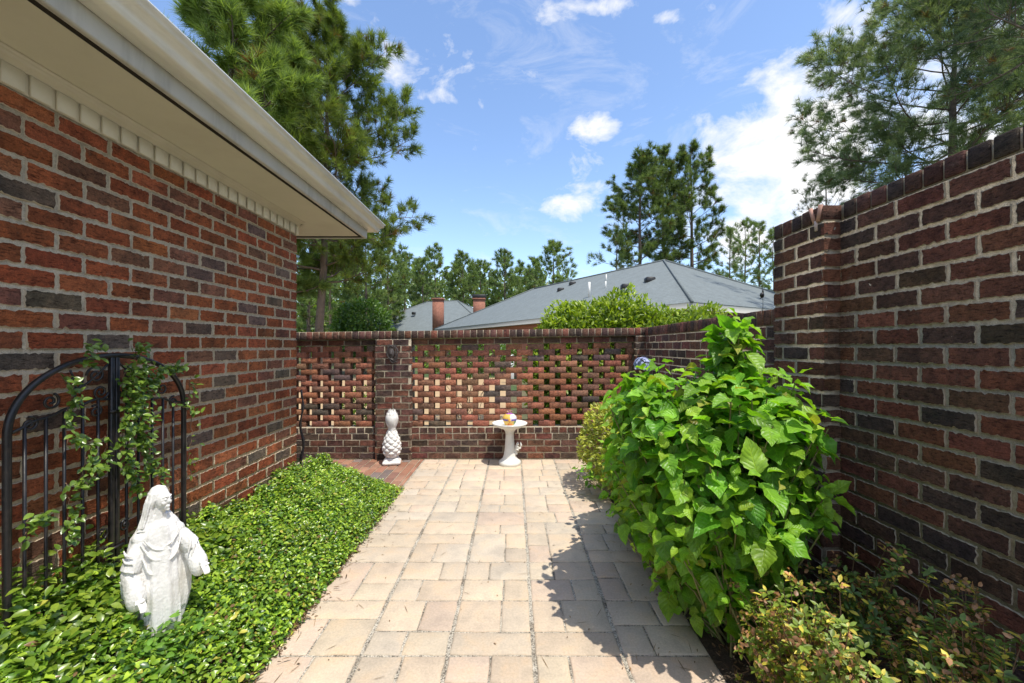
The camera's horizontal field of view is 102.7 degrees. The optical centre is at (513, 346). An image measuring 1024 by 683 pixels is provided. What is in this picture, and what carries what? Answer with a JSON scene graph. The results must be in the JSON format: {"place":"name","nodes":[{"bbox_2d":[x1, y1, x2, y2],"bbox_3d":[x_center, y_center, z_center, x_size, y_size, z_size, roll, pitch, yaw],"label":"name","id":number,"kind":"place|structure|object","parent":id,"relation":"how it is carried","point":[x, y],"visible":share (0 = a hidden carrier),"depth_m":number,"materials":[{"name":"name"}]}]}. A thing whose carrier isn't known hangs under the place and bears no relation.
{"place":"outdoors","nodes":[
{"label":"outdoors","id":0,"kind":"place"},
{"bbox_2d":[0,465,397,682],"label":"garden soil","id":1,"kind":"structure","parent":0,"point":[212,661],"depth_m":1.97,"materials":[{"name":"brown soil"}]},
{"bbox_2d":[1,353,185,639],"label":"iron gate","id":2,"kind":"structure","parent":1,"relation":"on","point":[115,524],"depth_m":1.59,"materials":[{"name":"black metal"}]},
{"bbox_2d":[15,338,204,551],"bbox_3d":[-1.614,0.344,1.730,0.106,0.765,0.801,0,0,0],"label":"climbing vine","id":3,"kind":"object","parent":2,"relation":"attached to","point":[136,410],"visible":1,"depth_m":1.72,"materials":[{"name":"green plant"}]},
{"bbox_2d":[0,510,245,682],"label":"vine shoots","id":4,"kind":"object","parent":1,"relation":"on","point":[80,622],"visible":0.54,"depth_m":1.46,"materials":[{"name":"green plant"}]},
{"bbox_2d":[119,485,209,636],"bbox_3d":[-1.417,0.879,1.667,0.185,0.633,0.272,0,0,38],"label":"statue","id":5,"kind":"object","parent":1,"relation":"on","point":[165,559],"visible":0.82,"depth_m":1.63,"materials":[{"name":"white stone"}]},
{"bbox_2d":[116,609,225,682],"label":"vine shoots","id":6,"kind":"object","parent":1,"relation":"on","point":[150,644],"visible":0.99,"depth_m":1.56,"materials":[{"name":"green plant"}]},
{"bbox_2d":[0,452,403,682],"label":"ground cover","id":7,"kind":"object","parent":1,"relation":"on","point":[312,486],"visible":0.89,"depth_m":2.01,"materials":[{"name":"green plant"}]},
{"bbox_2d":[296,459,422,516],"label":"brick paving","id":8,"kind":"structure","parent":0,"point":[391,477],"depth_m":4.67,"materials":[{"name":"brick"}]},
{"bbox_2d":[299,390,304,466],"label":"twisted stem","id":9,"kind":"object","parent":8,"relation":"on","point":[302,438],"visible":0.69,"depth_m":3.85,"materials":[{"name":"brown metal"}]},
{"bbox_2d":[382,408,401,465],"bbox_3d":[-1.443,1.062,4.860,0.224,0.653,0.231,0,0,-12],"label":"pineapple finial","id":10,"kind":"object","parent":8,"relation":"on","point":[391,447],"visible":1,"depth_m":4.80,"materials":[{"name":"white stone"}]},
{"bbox_2d":[299,378,505,424],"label":"driveway","id":11,"kind":"structure","parent":0,"point":[480,382],"depth_m":11.36,"materials":[{"name":"concrete"}]},
{"bbox_2d":[299,349,579,424],"bbox_3d":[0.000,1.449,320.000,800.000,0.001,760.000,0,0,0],"label":"ground","id":12,"kind":"structure","parent":0,"point":[514,399],"depth_m":18.62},
{"bbox_2d":[0,0,384,611],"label":"brick house","id":13,"kind":"structure","parent":12,"relation":"on","point":[170,192],"depth_m":1.83,"materials":[{"name":"brown brick"}]},
{"bbox_2d":[164,0,329,157],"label":"pine tree","id":14,"kind":"object","parent":12,"relation":"on","point":[278,86],"visible":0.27,"depth_m":13.50,"materials":[{"name":"green plant"}]},
{"bbox_2d":[237,0,344,302],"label":"pine tree","id":15,"kind":"object","parent":12,"relation":"on","point":[309,283],"visible":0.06,"depth_m":17.22,"materials":[{"name":"green plant"}]},
{"bbox_2d":[296,297,338,356],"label":"tree","id":16,"kind":"object","parent":12,"relation":"on","point":[300,330],"visible":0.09,"depth_m":37.17,"materials":[{"name":"green plant"}]},
{"bbox_2d":[296,239,341,367],"bbox_3d":[-12.935,-3.680,26.213,3.918,10.140,4.186,0,0,-29],"label":"pine tree","id":17,"kind":"object","parent":12,"relation":"on","point":[304,313],"visible":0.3,"depth_m":25.88,"materials":[{"name":"green plant"}]},
{"bbox_2d":[296,241,360,365],"bbox_3d":[-13.470,-3.847,29.742,4.891,10.484,4.583,0,0,-42],"label":"pine tree","id":18,"kind":"object","parent":12,"relation":"on","point":[335,292],"visible":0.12,"depth_m":29.58,"materials":[{"name":"green plant"}]},
{"bbox_2d":[238,0,436,374],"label":"pine tree","id":19,"kind":"object","parent":12,"relation":"on","point":[334,38],"visible":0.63,"depth_m":17.09,"materials":[{"name":"green plant"}]},
{"bbox_2d":[325,245,371,329],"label":"pine tree","id":20,"kind":"object","parent":12,"relation":"on","point":[363,275],"visible":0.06,"depth_m":33.95,"materials":[{"name":"green plant"}]},
{"bbox_2d":[314,299,384,354],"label":"tree","id":21,"kind":"object","parent":12,"relation":"on","point":[339,304],"visible":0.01,"depth_m":41.58,"materials":[{"name":"green plant"}]},
{"bbox_2d":[342,385,366,424],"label":"leafy bush","id":22,"kind":"object","parent":12,"relation":"on","point":[354,411],"visible":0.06,"depth_m":6.14,"materials":[{"name":"green plant"}]},
{"bbox_2d":[328,296,393,372],"bbox_3d":[-8.260,-0.640,21.962,3.791,4.078,3.092,0,0,0],"label":"tree","id":23,"kind":"object","parent":12,"relation":"on","point":[344,324],"visible":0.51,"depth_m":21.38,"materials":[{"name":"green plant"}]},
{"bbox_2d":[330,236,409,358],"bbox_3d":[-11.384,-4.086,30.784,5.807,10.962,4.890,0,0,-43],"label":"pine tree","id":24,"kind":"object","parent":12,"relation":"on","point":[380,284],"visible":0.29,"depth_m":30.87,"materials":[{"name":"green plant"}]},
{"bbox_2d":[358,229,412,330],"bbox_3d":[-10.211,-4.278,34.048,4.380,11.335,4.680,0,0,33],"label":"pine tree","id":25,"kind":"object","parent":12,"relation":"on","point":[397,288],"visible":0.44,"depth_m":33.69,"materials":[{"name":"green plant"}]},
{"bbox_2d":[389,250,424,309],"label":"pine tree","id":26,"kind":"object","parent":12,"relation":"on","point":[411,256],"visible":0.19,"depth_m":41.76,"materials":[{"name":"green plant"}]},
{"bbox_2d":[355,294,485,363],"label":"neighbour house","id":27,"kind":"structure","parent":12,"relation":"on","point":[435,312],"depth_m":34.69,"materials":[{"name":"concrete"}]},
{"bbox_2d":[403,255,440,306],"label":"pine tree","id":28,"kind":"object","parent":12,"relation":"on","point":[421,262],"visible":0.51,"depth_m":39.48,"materials":[{"name":"green plant"}]},
{"bbox_2d":[296,257,568,355],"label":"wood","id":29,"kind":"object","parent":12,"relation":"on","point":[488,288],"depth_m":58.85,"materials":[{"name":"green plant"}]},
{"bbox_2d":[410,242,464,301],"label":"pine tree","id":30,"kind":"object","parent":12,"relation":"on","point":[435,256],"visible":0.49,"depth_m":43.69,"materials":[{"name":"green plant"}]},
{"bbox_2d":[442,248,486,307],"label":"pine tree","id":31,"kind":"object","parent":12,"relation":"on","point":[460,257],"visible":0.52,"depth_m":44.57,"materials":[{"name":"green plant"}]},
{"bbox_2d":[415,338,525,418],"bbox_3d":[-0.926,0.547,7.887,2.360,1.690,0.994,0,0,0],"label":"leafy bush","id":32,"kind":"object","parent":12,"relation":"on","point":[481,369],"visible":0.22,"depth_m":7.76,"materials":[{"name":"green plant"}]},
{"bbox_2d":[296,328,645,462],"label":"screen wall","id":33,"kind":"structure","parent":12,"relation":"on","point":[394,386],"depth_m":5.09,"materials":[{"name":"brick"}]},
{"bbox_2d":[386,345,398,362],"bbox_3d":[-1.475,0.087,4.987,0.147,0.236,0.054,0,0,0],"label":"wall ornament","id":34,"kind":"object","parent":33,"relation":"attached to","point":[390,353],"depth_m":4.98,"materials":[{"name":"grey metal"}]},
{"bbox_2d":[463,259,497,306],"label":"pine tree","id":35,"kind":"object","parent":12,"relation":"on","point":[483,265],"visible":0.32,"depth_m":47.75,"materials":[{"name":"green plant"}]},
{"bbox_2d":[489,247,522,304],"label":"pine tree","id":36,"kind":"object","parent":12,"relation":"on","point":[504,258],"visible":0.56,"depth_m":45.53,"materials":[{"name":"green plant"}]},
{"bbox_2d":[502,259,533,296],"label":"pine tree","id":37,"kind":"object","parent":12,"relation":"on","point":[520,266],"visible":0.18,"depth_m":49.70,"materials":[{"name":"green plant"}]},
{"bbox_2d":[518,256,546,291],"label":"pine tree","id":38,"kind":"object","parent":12,"relation":"on","point":[535,262],"visible":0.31,"depth_m":46.57,"materials":[{"name":"green plant"}]},
{"bbox_2d":[524,239,577,287],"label":"pine tree","id":39,"kind":"object","parent":12,"relation":"on","point":[548,249],"visible":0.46,"depth_m":39.90,"materials":[{"name":"green plant"}]},
{"bbox_2d":[522,282,672,424],"bbox_3d":[1.440,0.188,6.752,2.626,2.480,1.639,0,0,0],"label":"leafy bush","id":40,"kind":"object","parent":12,"relation":"on","point":[626,315],"visible":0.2,"depth_m":6.41,"materials":[{"name":"green plant"}]},
{"bbox_2d":[586,222,634,270],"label":"pine tree","id":41,"kind":"object","parent":12,"relation":"on","point":[619,241],"visible":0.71,"depth_m":27.89,"materials":[{"name":"green plant"}]},
{"bbox_2d":[599,140,687,268],"bbox_3d":[9.622,-6.633,30.276,6.154,16.050,5.941,0,0,24],"label":"pine tree","id":42,"kind":"object","parent":12,"relation":"on","point":[639,172],"visible":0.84,"depth_m":29.22,"materials":[{"name":"green plant"}]},
{"bbox_2d":[628,142,703,266],"bbox_3d":[11.938,-7.247,31.837,5.677,17.288,5.958,0,0,-20],"label":"pine tree","id":43,"kind":"object","parent":12,"relation":"on","point":[663,152],"visible":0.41,"depth_m":30.83,"materials":[{"name":"green plant"}]},
{"bbox_2d":[641,300,728,326],"bbox_3d":[2.864,0.318,6.766,2.105,2.188,1.412,0,0,-19],"label":"leafy bush","id":44,"kind":"object","parent":12,"relation":"on","point":[698,313],"visible":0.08,"depth_m":6.61,"materials":[{"name":"green plant"}]},
{"bbox_2d":[656,138,728,276],"bbox_3d":[13.635,-7.242,31.342,5.918,17.276,5.946,0,0,-15],"label":"pine tree","id":45,"kind":"object","parent":12,"relation":"on","point":[683,156],"visible":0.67,"depth_m":30.58,"materials":[{"name":"green plant"}]},
{"bbox_2d":[645,309,774,423],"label":"garden wall","id":46,"kind":"structure","parent":12,"relation":"on","point":[680,345],"depth_m":3.76,"materials":[{"name":"brick"}]},
{"bbox_2d":[760,283,763,341],"bbox_3d":[1.596,-0.213,2.630,0.026,0.395,0.025,0,0,41],"label":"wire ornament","id":47,"kind":"object","parent":46,"relation":"attached to","point":[762,295],"visible":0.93,"depth_m":2.63,"materials":[{"name":"black metal"}]},
{"bbox_2d":[712,225,751,281],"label":"pine tree","id":48,"kind":"object","parent":12,"relation":"on","point":[734,250],"visible":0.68,"depth_m":45.85,"materials":[{"name":"green plant"}]},
{"bbox_2d":[724,216,770,287],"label":"pine tree","id":49,"kind":"object","parent":12,"relation":"on","point":[745,224],"visible":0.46,"depth_m":49.63,"materials":[{"name":"green plant"}]},
{"bbox_2d":[731,219,774,290],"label":"pine tree","id":50,"kind":"object","parent":12,"relation":"on","point":[762,229],"visible":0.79,"depth_m":46.71,"materials":[{"name":"green plant"}]},
{"bbox_2d":[756,227,774,290],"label":"pine tree","id":51,"kind":"object","parent":12,"relation":"on","point":[770,236],"visible":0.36,"depth_m":44.35,"materials":[{"name":"green plant"}]},
{"bbox_2d":[789,165,858,217],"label":"pine tree","id":52,"kind":"object","parent":12,"relation":"on","point":[821,197],"visible":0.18,"depth_m":21.93,"materials":[{"name":"green plant"}]},
{"bbox_2d":[774,126,1023,682],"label":"garden wall","id":53,"kind":"structure","parent":12,"relation":"on","point":[899,317],"depth_m":1.61,"materials":[{"name":"brick"}]},
{"bbox_2d":[783,0,1023,204],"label":"pine tree","id":54,"kind":"object","parent":12,"relation":"on","point":[900,131],"visible":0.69,"depth_m":15.90,"materials":[{"name":"green plant"}]},
{"bbox_2d":[913,0,1023,105],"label":"pine tree","id":55,"kind":"object","parent":12,"relation":"on","point":[994,5],"visible":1,"depth_m":11.40,"materials":[{"name":"green plant"}]},
{"bbox_2d":[251,459,726,682],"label":"paver path","id":56,"kind":"structure","parent":0,"point":[343,633],"depth_m":2.27,"materials":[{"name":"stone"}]},
{"bbox_2d":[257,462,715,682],"bbox_3d":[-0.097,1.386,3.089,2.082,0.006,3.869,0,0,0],"label":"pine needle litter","id":57,"kind":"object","parent":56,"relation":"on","point":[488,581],"visible":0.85,"depth_m":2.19,"materials":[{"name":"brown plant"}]},
{"bbox_2d":[492,420,526,466],"bbox_3d":[-0.045,1.142,4.840,0.416,0.494,0.416,0,0,0],"label":"birdbath","id":58,"kind":"object","parent":56,"relation":"on","point":[510,458],"visible":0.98,"depth_m":4.79,"materials":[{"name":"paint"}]},
{"bbox_2d":[503,410,516,425],"bbox_3d":[-0.045,0.843,4.820,0.160,0.192,0.160,0,0,44],"label":"ceramic bird","id":59,"kind":"object","parent":58,"relation":"in","point":[509,418],"visible":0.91,"depth_m":4.77},
{"bbox_2d":[243,501,889,682],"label":"leaf litter","id":60,"kind":"object","parent":56,"relation":"on","point":[346,560],"visible":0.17,"depth_m":1.94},
{"bbox_2d":[149,0,1023,309],"label":"sky","id":61,"kind":"structure","parent":0,"point":[530,106],"materials":[{"name":"blue"}]},
{"bbox_2d":[434,259,774,378],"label":"neighbour house","id":62,"kind":"structure","parent":0,"point":[673,284],"depth_m":17.22,"materials":[{"name":"concrete"}]},
{"bbox_2d":[587,459,901,682],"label":"garden soil","id":63,"kind":"structure","parent":0,"point":[725,669],"depth_m":1.80,"materials":[{"name":"brown soil"}]},
{"bbox_2d":[575,397,618,491],"bbox_3d":[0.997,0.935,3.947,0.771,0.919,1.227,0,0,0],"label":"garden shrub","id":64,"kind":"object","parent":63,"relation":"on","point":[597,463],"visible":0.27,"depth_m":3.96,"materials":[{"name":"green plant"}]},
{"bbox_2d":[572,307,855,666],"bbox_3d":[0.952,0.616,2.645,1.028,1.598,2.434,0,0,0],"label":"hydrangea shrub","id":65,"kind":"object","parent":63,"relation":"on","point":[708,507],"visible":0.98,"depth_m":1.77,"materials":[{"name":"green plant"}]},
{"bbox_2d":[727,567,900,682],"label":"azalea bush","id":66,"kind":"object","parent":63,"relation":"on","point":[794,649],"visible":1,"depth_m":1.35,"materials":[{"name":"green plant"}]},
{"bbox_2d":[780,560,926,679],"bbox_3d":[1.291,1.126,1.678,0.273,0.513,0.816,0,0,9],"label":"azalea bush","id":67,"kind":"object","parent":63,"relation":"on","point":[862,625],"visible":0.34,"depth_m":1.52,"materials":[{"name":"green plant"}]},
{"bbox_2d":[820,541,949,677],"bbox_3d":[1.404,1.044,1.564,0.295,0.676,0.564,0,0,0],"label":"azalea bush","id":68,"kind":"object","parent":63,"relation":"on","point":[886,600],"visible":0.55,"depth_m":1.54,"materials":[{"name":"green plant"}]},
{"bbox_2d":[862,573,1023,682],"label":"azalea bush","id":69,"kind":"object","parent":63,"relation":"on","point":[952,663],"visible":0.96,"depth_m":1.20,"materials":[{"name":"green plant"}]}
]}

